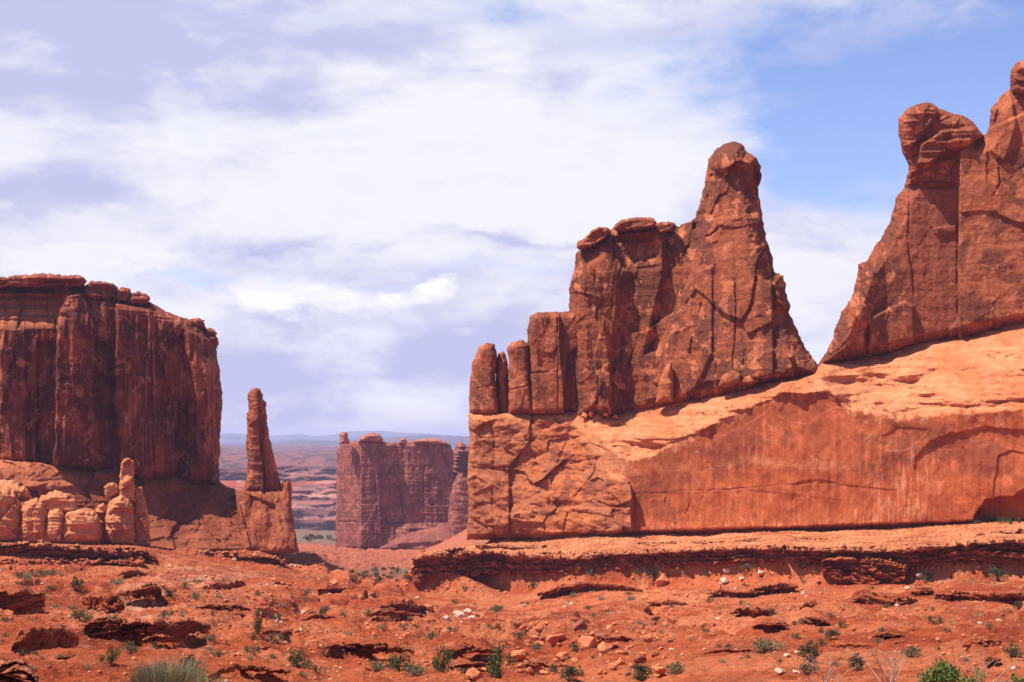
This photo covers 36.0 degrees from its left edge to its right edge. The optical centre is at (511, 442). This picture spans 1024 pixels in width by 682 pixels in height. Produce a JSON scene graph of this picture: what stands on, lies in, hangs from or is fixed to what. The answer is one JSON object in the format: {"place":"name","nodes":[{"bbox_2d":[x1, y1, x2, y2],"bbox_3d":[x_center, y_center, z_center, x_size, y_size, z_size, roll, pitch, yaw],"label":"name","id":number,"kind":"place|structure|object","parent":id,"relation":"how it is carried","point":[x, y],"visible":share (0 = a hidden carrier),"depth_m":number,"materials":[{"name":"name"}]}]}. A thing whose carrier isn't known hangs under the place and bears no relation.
{"place":"outdoors","nodes":[
{"label":"outdoors","id":0,"kind":"place"},
{"bbox_2d":[219,431,465,444],"bbox_3d":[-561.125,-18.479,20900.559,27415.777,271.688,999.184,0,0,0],"label":"mountains","id":1,"kind":"structure","parent":0,"point":[233,438],"depth_m":20611.98,"materials":[{"name":"stone"}]},
{"bbox_2d":[235,435,469,445],"bbox_3d":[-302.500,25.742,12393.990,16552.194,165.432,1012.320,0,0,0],"label":"hills","id":2,"kind":"structure","parent":0,"point":[453,440],"depth_m":12203.44,"materials":[{"name":"stone"}]},
{"bbox_2d":[0,444,1023,681],"bbox_3d":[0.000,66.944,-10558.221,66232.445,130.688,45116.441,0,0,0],"label":"ground","id":3,"kind":"structure","parent":0,"point":[340,562],"depth_m":222.20,"materials":[{"name":"red soil"}]},
{"bbox_2d":[0,485,21,542],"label":"rock mound","id":4,"kind":"object","parent":3,"relation":"on","point":[10,512],"visible":0.93,"depth_m":387.85,"materials":[{"name":"red stone"}]},
{"bbox_2d":[0,479,32,501],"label":"rock mound","id":5,"kind":"object","parent":3,"relation":"on","point":[21,492],"visible":0.69,"depth_m":393.41,"materials":[{"name":"red stone"}]},
{"bbox_2d":[0,659,38,681],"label":"layered rock","id":6,"kind":"object","parent":3,"relation":"on","point":[16,670],"visible":1,"depth_m":27.46,"materials":[{"name":"red stone"}]},
{"bbox_2d":[0,588,45,611],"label":"rock ledge","id":7,"kind":"object","parent":3,"relation":"on","point":[22,599],"visible":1,"depth_m":152.04,"materials":[{"name":"red stone"}]},
{"bbox_2d":[19,498,47,542],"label":"rock mound","id":8,"kind":"object","parent":3,"relation":"on","point":[34,512],"visible":0.87,"depth_m":387.18,"materials":[{"name":"red stone"}]},
{"bbox_2d":[10,626,78,650],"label":"rock ledge","id":9,"kind":"object","parent":3,"relation":"on","point":[40,638],"visible":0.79,"depth_m":71.43,"materials":[{"name":"red stone"}]},
{"bbox_2d":[45,508,64,542],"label":"rock mound","id":10,"kind":"object","parent":3,"relation":"on","point":[54,524],"visible":0.85,"depth_m":386.94,"materials":[{"name":"red stone"}]},
{"bbox_2d":[0,539,131,560],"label":"rock ledge","id":11,"kind":"object","parent":3,"relation":"on","point":[43,548],"visible":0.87,"depth_m":343.94,"materials":[{"name":"red stone"}]},
{"bbox_2d":[0,556,144,566],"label":"rock ledge","id":12,"kind":"object","parent":3,"relation":"on","point":[136,562],"visible":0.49,"depth_m":337.16,"materials":[{"name":"red stone"}]},
{"bbox_2d":[68,576,85,590],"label":"juniper shrub","id":13,"kind":"object","parent":3,"relation":"on","point":[77,583],"visible":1,"depth_m":224.72,"materials":[{"name":"green plant"}]},
{"bbox_2d":[70,607,92,620],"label":"shrub","id":14,"kind":"object","parent":3,"relation":"on","point":[77,616],"visible":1,"depth_m":140.93,"materials":[{"name":"green plant"}]},
{"bbox_2d":[62,509,101,544],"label":"rock mound","id":15,"kind":"object","parent":3,"relation":"on","point":[81,527],"visible":0.94,"depth_m":387.04,"materials":[{"name":"red stone"}]},
{"bbox_2d":[39,490,78,514],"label":"rock mound","id":16,"kind":"object","parent":15,"relation":"on","point":[65,503],"visible":0.75,"depth_m":390.09,"materials":[{"name":"red stone"}]},
{"bbox_2d":[81,593,124,612],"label":"rock ledge","id":17,"kind":"object","parent":3,"relation":"on","point":[106,603],"visible":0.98,"depth_m":168.08,"materials":[{"name":"red stone"}]},
{"bbox_2d":[97,646,120,662],"bbox_3d":[-13.872,7.357,54.386,0.808,0.584,0.827,0,0,-31],"label":"shrub","id":18,"kind":"object","parent":3,"relation":"on","point":[111,658],"visible":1,"depth_m":54.35,"materials":[{"name":"green plant"}]},
{"bbox_2d":[0,273,222,483],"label":"sandstone butte","id":19,"kind":"object","parent":3,"relation":"on","point":[96,376],"visible":0.97,"depth_m":442.78,"materials":[{"name":"stone"}]},
{"bbox_2d":[95,458,150,546],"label":"hoodoo","id":20,"kind":"object","parent":3,"relation":"on","point":[123,519],"visible":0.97,"depth_m":395.40,"materials":[{"name":"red stone"}]},
{"bbox_2d":[0,459,249,551],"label":"slickrock apron","id":21,"kind":"object","parent":3,"relation":"on","point":[183,513],"visible":0.42,"depth_m":437.35,"materials":[{"name":"red stone"}]},
{"bbox_2d":[118,570,148,575],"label":"rock ledge","id":22,"kind":"object","parent":3,"relation":"on","point":[133,573],"visible":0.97,"depth_m":288.19,"materials":[{"name":"red stone"}]},
{"bbox_2d":[119,582,161,598],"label":"rock ledge","id":23,"kind":"object","parent":3,"relation":"on","point":[153,590],"visible":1,"depth_m":210.61,"materials":[{"name":"red stone"}]},
{"bbox_2d":[131,547,156,563],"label":"rock ledge","id":24,"kind":"object","parent":3,"relation":"on","point":[147,556],"visible":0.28,"depth_m":348.39,"materials":[{"name":"red stone"}]},
{"bbox_2d":[83,618,210,638],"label":"rock ledge","id":25,"kind":"object","parent":3,"relation":"on","point":[181,629],"visible":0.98,"depth_m":113.41,"materials":[{"name":"red stone"}]},
{"bbox_2d":[140,635,180,644],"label":"rock ledge","id":26,"kind":"object","parent":3,"relation":"on","point":[162,639],"visible":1,"depth_m":103.78,"materials":[{"name":"red stone"}]},
{"bbox_2d":[122,651,213,681],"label":"grassy bush","id":27,"kind":"object","parent":3,"relation":"on","point":[172,674],"visible":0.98,"depth_m":29.80,"materials":[{"name":"green plant"}]},
{"bbox_2d":[196,580,246,589],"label":"rock ledge","id":28,"kind":"object","parent":3,"relation":"on","point":[230,585],"visible":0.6,"depth_m":264.56,"materials":[{"name":"red stone"}]},
{"bbox_2d":[195,603,250,611],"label":"rock ledge","id":29,"kind":"object","parent":3,"relation":"on","point":[225,607],"visible":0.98,"depth_m":198.16,"materials":[{"name":"red stone"}]},
{"bbox_2d":[180,549,285,565],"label":"rock ledge","id":30,"kind":"object","parent":3,"relation":"on","point":[275,559],"visible":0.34,"depth_m":397.20,"materials":[{"name":"red stone"}]},
{"bbox_2d":[207,664,290,677],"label":"rock ledge","id":31,"kind":"object","parent":3,"relation":"on","point":[238,667],"visible":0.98,"depth_m":66.31,"materials":[{"name":"red stone"}]},
{"bbox_2d":[252,613,263,633],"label":"juniper shrub","id":32,"kind":"object","parent":3,"relation":"on","point":[258,625],"visible":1,"depth_m":156.11,"materials":[{"name":"green plant"}]},
{"bbox_2d":[235,388,298,554],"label":"rock pinnacle","id":33,"kind":"object","parent":3,"relation":"on","point":[264,509],"visible":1,"depth_m":442.34,"materials":[{"name":"red stone"}]},
{"bbox_2d":[268,632,284,644],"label":"sagebrush","id":34,"kind":"object","parent":3,"relation":"on","point":[279,635],"visible":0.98,"depth_m":129.38,"materials":[{"name":"green plant"}]},
{"bbox_2d":[219,465,336,482],"bbox_3d":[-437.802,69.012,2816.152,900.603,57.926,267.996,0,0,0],"label":"mesa","id":35,"kind":"structure","parent":3,"relation":"on","point":[293,473],"depth_m":2761.72,"materials":[{"name":"stone"}]},
{"bbox_2d":[235,480,336,507],"bbox_3d":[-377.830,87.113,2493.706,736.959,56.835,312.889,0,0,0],"label":"mesa","id":36,"kind":"structure","parent":3,"relation":"on","point":[322,494],"depth_m":2398.87,"materials":[{"name":"stone"}]},
{"bbox_2d":[286,647,310,666],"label":"shrub","id":37,"kind":"object","parent":3,"relation":"on","point":[295,661],"visible":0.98,"depth_m":83.18,"materials":[{"name":"green plant"}]},
{"bbox_2d":[291,506,335,529],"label":"mesa","id":38,"kind":"structure","parent":3,"relation":"on","point":[309,518],"depth_m":2235.29,"materials":[{"name":"stone"}]},
{"bbox_2d":[301,612,334,620],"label":"rock ledge","id":39,"kind":"object","parent":3,"relation":"on","point":[311,615],"visible":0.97,"depth_m":201.35,"materials":[{"name":"red stone"}]},
{"bbox_2d":[341,641,413,653],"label":"rock ledge","id":40,"kind":"object","parent":3,"relation":"on","point":[372,648],"visible":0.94,"depth_m":132.83,"materials":[{"name":"red stone"}]},
{"bbox_2d":[369,661,390,670],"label":"sagebrush","id":41,"kind":"object","parent":3,"relation":"on","point":[378,666],"visible":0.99,"depth_m":84.83,"materials":[{"name":"green plant"}]},
{"bbox_2d":[335,432,453,548],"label":"butte","id":42,"kind":"object","parent":3,"relation":"on","point":[392,495],"visible":0.87,"depth_m":1085.38,"materials":[{"name":"stone"}]},
{"bbox_2d":[367,610,426,617],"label":"rock ledge","id":43,"kind":"object","parent":3,"relation":"on","point":[385,613],"visible":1,"depth_m":241.10,"materials":[{"name":"red stone"}]},
{"bbox_2d":[379,600,420,611],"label":"rock ledge","id":44,"kind":"object","parent":3,"relation":"on","point":[398,605],"visible":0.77,"depth_m":263.75,"materials":[{"name":"red stone"}]},
{"bbox_2d":[388,652,414,670],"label":"shrub","id":45,"kind":"object","parent":3,"relation":"on","point":[395,663],"visible":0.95,"depth_m":83.90,"materials":[{"name":"green plant"}]},
{"bbox_2d":[401,664,427,676],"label":"sagebrush","id":46,"kind":"object","parent":3,"relation":"on","point":[418,669],"visible":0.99,"depth_m":81.41,"materials":[{"name":"green plant"}]},
{"bbox_2d":[430,642,453,672],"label":"shrub","id":47,"kind":"object","parent":3,"relation":"on","point":[442,663],"visible":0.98,"depth_m":115.69,"materials":[{"name":"green plant"}]},
{"bbox_2d":[446,473,468,538],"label":"fin","id":48,"kind":"object","parent":3,"relation":"on","point":[458,513],"visible":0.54,"depth_m":1044.38,"materials":[{"name":"stone"}]},
{"bbox_2d":[453,441,469,482],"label":"ledge","id":49,"kind":"object","parent":3,"relation":"on","point":[460,455],"visible":0.12,"depth_m":1164.71,"materials":[{"name":"stone"}]},
{"bbox_2d":[448,661,488,669],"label":"rock ledge","id":50,"kind":"object","parent":3,"relation":"on","point":[469,664],"visible":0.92,"depth_m":111.06,"materials":[{"name":"red stone"}]},
{"bbox_2d":[442,646,502,654],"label":"rock ledge","id":51,"kind":"object","parent":3,"relation":"on","point":[468,649],"visible":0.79,"depth_m":151.28,"materials":[{"name":"red stone"}]},
{"bbox_2d":[466,667,482,680],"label":"boulder","id":52,"kind":"object","parent":3,"relation":"on","point":[473,673],"visible":0.98,"depth_m":76.21,"materials":[{"name":"stone"}]},
{"bbox_2d":[485,641,516,678],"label":"shrub","id":53,"kind":"object","parent":3,"relation":"on","point":[494,666],"visible":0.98,"depth_m":106.18,"materials":[{"name":"green plant"}]},
{"bbox_2d":[0,548,1023,681],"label":"rubble","id":54,"kind":"object","parent":3,"relation":"on","point":[532,605],"visible":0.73,"depth_m":212.58,"materials":[{"name":"stone"}]},
{"bbox_2d":[0,566,1023,680],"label":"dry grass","id":55,"kind":"structure","parent":3,"relation":"on","point":[612,578],"depth_m":196.96,"materials":[{"name":"plant"}]},
{"bbox_2d":[510,650,525,660],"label":"boulder","id":56,"kind":"object","parent":3,"relation":"on","point":[519,655],"visible":0.84,"depth_m":143.73,"materials":[{"name":"stone"}]},
{"bbox_2d":[525,666,545,674],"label":"boulder","id":57,"kind":"object","parent":3,"relation":"on","point":[531,670],"visible":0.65,"depth_m":112.45,"materials":[{"name":"stone"}]},
{"bbox_2d":[522,661,567,667],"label":"rock ledge","id":58,"kind":"object","parent":3,"relation":"on","point":[545,664],"visible":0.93,"depth_m":109.71,"materials":[{"name":"red stone"}]},
{"bbox_2d":[547,634,565,644],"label":"boulder","id":59,"kind":"object","parent":3,"relation":"on","point":[554,639],"visible":0.93,"depth_m":168.97,"materials":[{"name":"stone"}]},
{"bbox_2d":[549,664,583,681],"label":"juniper shrub","id":60,"kind":"object","parent":3,"relation":"on","point":[571,671],"visible":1,"depth_m":69.95,"materials":[{"name":"green plant"}]},
{"bbox_2d":[572,619,587,631],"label":"boulder","id":61,"kind":"object","parent":3,"relation":"on","point":[581,624],"visible":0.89,"depth_m":181.69,"materials":[{"name":"stone"}]},
{"bbox_2d":[578,636,596,650],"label":"boulder","id":62,"kind":"object","parent":3,"relation":"on","point":[586,642],"visible":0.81,"depth_m":161.28,"materials":[{"name":"stone"}]},
{"bbox_2d":[537,581,641,595],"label":"rock ledge","id":63,"kind":"object","parent":3,"relation":"on","point":[562,587],"visible":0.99,"depth_m":337.60,"materials":[{"name":"red stone"}]},
{"bbox_2d":[597,641,612,653],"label":"boulder","id":64,"kind":"object","parent":3,"relation":"on","point":[603,647],"visible":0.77,"depth_m":137.16,"materials":[{"name":"stone"}]},
{"bbox_2d":[595,636,633,643],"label":"rock ledge","id":65,"kind":"object","parent":3,"relation":"on","point":[608,639],"visible":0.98,"depth_m":145.92,"materials":[{"name":"red stone"}]},
{"bbox_2d":[627,662,652,680],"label":"juniper shrub","id":66,"kind":"object","parent":3,"relation":"on","point":[639,667],"visible":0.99,"depth_m":76.42,"materials":[{"name":"green plant"}]},
{"bbox_2d":[644,565,659,580],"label":"juniper shrub","id":67,"kind":"object","parent":3,"relation":"on","point":[653,570],"visible":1,"depth_m":333.58,"materials":[{"name":"green plant"}]},
{"bbox_2d":[651,666,666,674],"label":"boulder","id":68,"kind":"object","parent":3,"relation":"on","point":[660,670],"visible":1,"depth_m":76.30,"materials":[{"name":"stone"}]},
{"bbox_2d":[655,573,668,586],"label":"boulder","id":69,"kind":"object","parent":3,"relation":"on","point":[662,580],"visible":0.95,"depth_m":330.32,"materials":[{"name":"stone"}]},
{"bbox_2d":[647,600,689,605],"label":"rock ledge","id":70,"kind":"object","parent":3,"relation":"on","point":[664,602],"visible":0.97,"depth_m":273.25,"materials":[{"name":"red stone"}]},
{"bbox_2d":[665,661,684,673],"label":"sagebrush","id":71,"kind":"object","parent":3,"relation":"on","point":[676,667],"visible":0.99,"depth_m":77.13,"materials":[{"name":"green plant"}]},
{"bbox_2d":[411,537,1023,584],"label":"rock ledge","id":72,"kind":"object","parent":3,"relation":"on","point":[464,561],"visible":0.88,"depth_m":326.43,"materials":[{"name":"red stone"}]},
{"bbox_2d":[702,648,754,653],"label":"rock ledge","id":73,"kind":"object","parent":3,"relation":"on","point":[723,650],"visible":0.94,"depth_m":98.61,"materials":[{"name":"red stone"}]},
{"bbox_2d":[706,588,764,594],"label":"rock ledge","id":74,"kind":"object","parent":3,"relation":"on","point":[728,591],"visible":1,"depth_m":287.38,"materials":[{"name":"red stone"}]},
{"bbox_2d":[466,323,1023,539],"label":"sandstone cliff","id":75,"kind":"structure","parent":3,"relation":"on","point":[931,432],"depth_m":337.57,"materials":[{"name":"stone"}]},
{"bbox_2d":[469,342,498,413],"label":"rock column","id":76,"kind":"object","parent":75,"relation":"on","point":[483,397],"visible":0.95,"depth_m":398.42,"materials":[{"name":"red stone"}]},
{"bbox_2d":[496,351,508,413],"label":"rock column","id":77,"kind":"object","parent":75,"relation":"on","point":[502,380],"visible":0.79,"depth_m":399.26,"materials":[{"name":"red stone"}]},
{"bbox_2d":[507,340,534,414],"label":"rock column","id":78,"kind":"object","parent":75,"relation":"on","point":[519,396],"visible":0.96,"depth_m":391.65,"materials":[{"name":"red stone"}]},
{"bbox_2d":[527,311,576,414],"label":"rock column","id":79,"kind":"object","parent":75,"relation":"on","point":[552,341],"visible":0.88,"depth_m":388.30,"materials":[{"name":"red stone"}]},
{"bbox_2d":[568,217,696,416],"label":"rock fin","id":80,"kind":"object","parent":75,"relation":"on","point":[630,276],"visible":0.77,"depth_m":381.91,"materials":[{"name":"red stone"}]},
{"bbox_2d":[645,141,817,407],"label":"rock spire","id":81,"kind":"object","parent":75,"relation":"on","point":[732,328],"visible":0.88,"depth_m":360.06,"materials":[{"name":"red stone"}]},
{"bbox_2d":[818,60,1023,365],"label":"rock tower","id":82,"kind":"structure","parent":75,"relation":"on","point":[945,260],"depth_m":343.14,"materials":[{"name":"red stone"}]},
{"bbox_2d":[475,528,1023,548],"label":"rock ledge","id":83,"kind":"object","parent":3,"relation":"on","point":[499,545],"visible":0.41,"depth_m":341.51,"materials":[{"name":"red stone"}]},
{"bbox_2d":[729,606,773,614],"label":"rock ledge","id":84,"kind":"object","parent":3,"relation":"on","point":[757,610],"visible":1,"depth_m":201.94,"materials":[{"name":"red stone"}]},
{"bbox_2d":[751,638,785,652],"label":"sagebrush","id":85,"kind":"object","parent":3,"relation":"on","point":[767,644],"visible":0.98,"depth_m":114.74,"materials":[{"name":"green plant"}]},
{"bbox_2d":[752,621,788,626],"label":"rock ledge","id":86,"kind":"object","parent":3,"relation":"on","point":[765,623],"visible":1,"depth_m":154.48,"materials":[{"name":"red stone"}]},
{"bbox_2d":[748,582,797,592],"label":"rock ledge","id":87,"kind":"object","parent":3,"relation":"on","point":[773,588],"visible":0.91,"depth_m":288.45,"materials":[{"name":"red stone"}]},
{"bbox_2d":[798,663,819,674],"bbox_3d":[9.069,6.932,48.262,0.661,0.399,0.703,0,0,30],"label":"sagebrush","id":88,"kind":"object","parent":3,"relation":"on","point":[805,666],"visible":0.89,"depth_m":48.24,"materials":[{"name":"green plant"}]},
{"bbox_2d":[797,640,821,662],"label":"juniper shrub","id":89,"kind":"object","parent":3,"relation":"on","point":[810,651],"visible":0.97,"depth_m":66.17,"materials":[{"name":"green plant"}]},
{"bbox_2d":[800,616,833,624],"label":"rock ledge","id":90,"kind":"object","parent":3,"relation":"on","point":[810,620],"visible":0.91,"depth_m":158.22,"materials":[{"name":"red stone"}]},
{"bbox_2d":[800,639,857,681],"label":"bare bush","id":91,"kind":"object","parent":3,"relation":"on","point":[828,674],"visible":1,"depth_m":33.99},
{"bbox_2d":[818,627,839,640],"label":"juniper shrub","id":92,"kind":"object","parent":3,"relation":"on","point":[830,633],"visible":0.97,"depth_m":113.05,"materials":[{"name":"green plant"}]},
{"bbox_2d":[829,641,872,647],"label":"rock ledge","id":93,"kind":"object","parent":3,"relation":"on","point":[850,644],"visible":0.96,"depth_m":91.19,"materials":[{"name":"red stone"}]},
{"bbox_2d":[847,653,865,669],"bbox_3d":[10.706,6.837,49.071,0.591,0.568,0.680,0,0,23],"label":"juniper shrub","id":94,"kind":"object","parent":3,"relation":"on","point":[859,661],"visible":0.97,"depth_m":49.00,"materials":[{"name":"green plant"}]},
{"bbox_2d":[821,554,907,584],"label":"rock ledge","id":95,"kind":"object","parent":3,"relation":"on","point":[874,572],"visible":0.94,"depth_m":294.34,"materials":[{"name":"red stone"}]},
{"bbox_2d":[840,629,908,681],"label":"bare bush","id":96,"kind":"object","parent":3,"relation":"on","point":[885,675],"visible":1,"depth_m":32.04,"materials":[{"name":"plant"}]},
{"bbox_2d":[847,591,916,606],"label":"rock ledge","id":97,"kind":"object","parent":3,"relation":"on","point":[881,600],"visible":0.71,"depth_m":229.44,"materials":[{"name":"red stone"}]},
{"bbox_2d":[868,631,904,638],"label":"rock ledge","id":98,"kind":"object","parent":3,"relation":"on","point":[886,634],"visible":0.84,"depth_m":107.70,"materials":[{"name":"red stone"}]},
{"bbox_2d":[901,646,922,656],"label":"sagebrush","id":99,"kind":"object","parent":3,"relation":"on","point":[911,650],"visible":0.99,"depth_m":65.06,"materials":[{"name":"green plant"}]},
{"bbox_2d":[910,586,933,594],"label":"rock ledge","id":100,"kind":"object","parent":3,"relation":"on","point":[926,590],"visible":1,"depth_m":254.12,"materials":[{"name":"stone"}]},
{"bbox_2d":[916,658,987,681],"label":"leafy bush","id":101,"kind":"object","parent":3,"relation":"on","point":[943,672],"visible":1,"depth_m":32.84,"materials":[{"name":"green plant"}]},
{"bbox_2d":[934,589,1023,599],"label":"rock ledge","id":102,"kind":"object","parent":3,"relation":"on","point":[1018,595],"visible":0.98,"depth_m":224.10,"materials":[{"name":"red stone"}]},
{"bbox_2d":[963,639,1003,647],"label":"rock ledge","id":103,"kind":"object","parent":3,"relation":"on","point":[988,643],"visible":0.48,"depth_m":76.24,"materials":[{"name":"stone"}]},
{"bbox_2d":[949,639,1022,681],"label":"bare bush","id":104,"kind":"object","parent":3,"relation":"on","point":[985,666],"visible":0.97,"depth_m":33.03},
{"bbox_2d":[985,566,1008,581],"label":"juniper shrub","id":105,"kind":"object","parent":3,"relation":"on","point":[997,572],"visible":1,"depth_m":271.44,"materials":[{"name":"green plant"}]},
{"bbox_2d":[1002,642,1023,656],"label":"shrub","id":106,"kind":"object","parent":3,"relation":"on","point":[1014,649],"visible":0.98,"depth_m":67.97,"materials":[{"name":"green plant"}]},
{"bbox_2d":[0,0,1023,435],"label":"sky","id":107,"kind":"structure","parent":0,"point":[357,198],"materials":[{"name":"white"}]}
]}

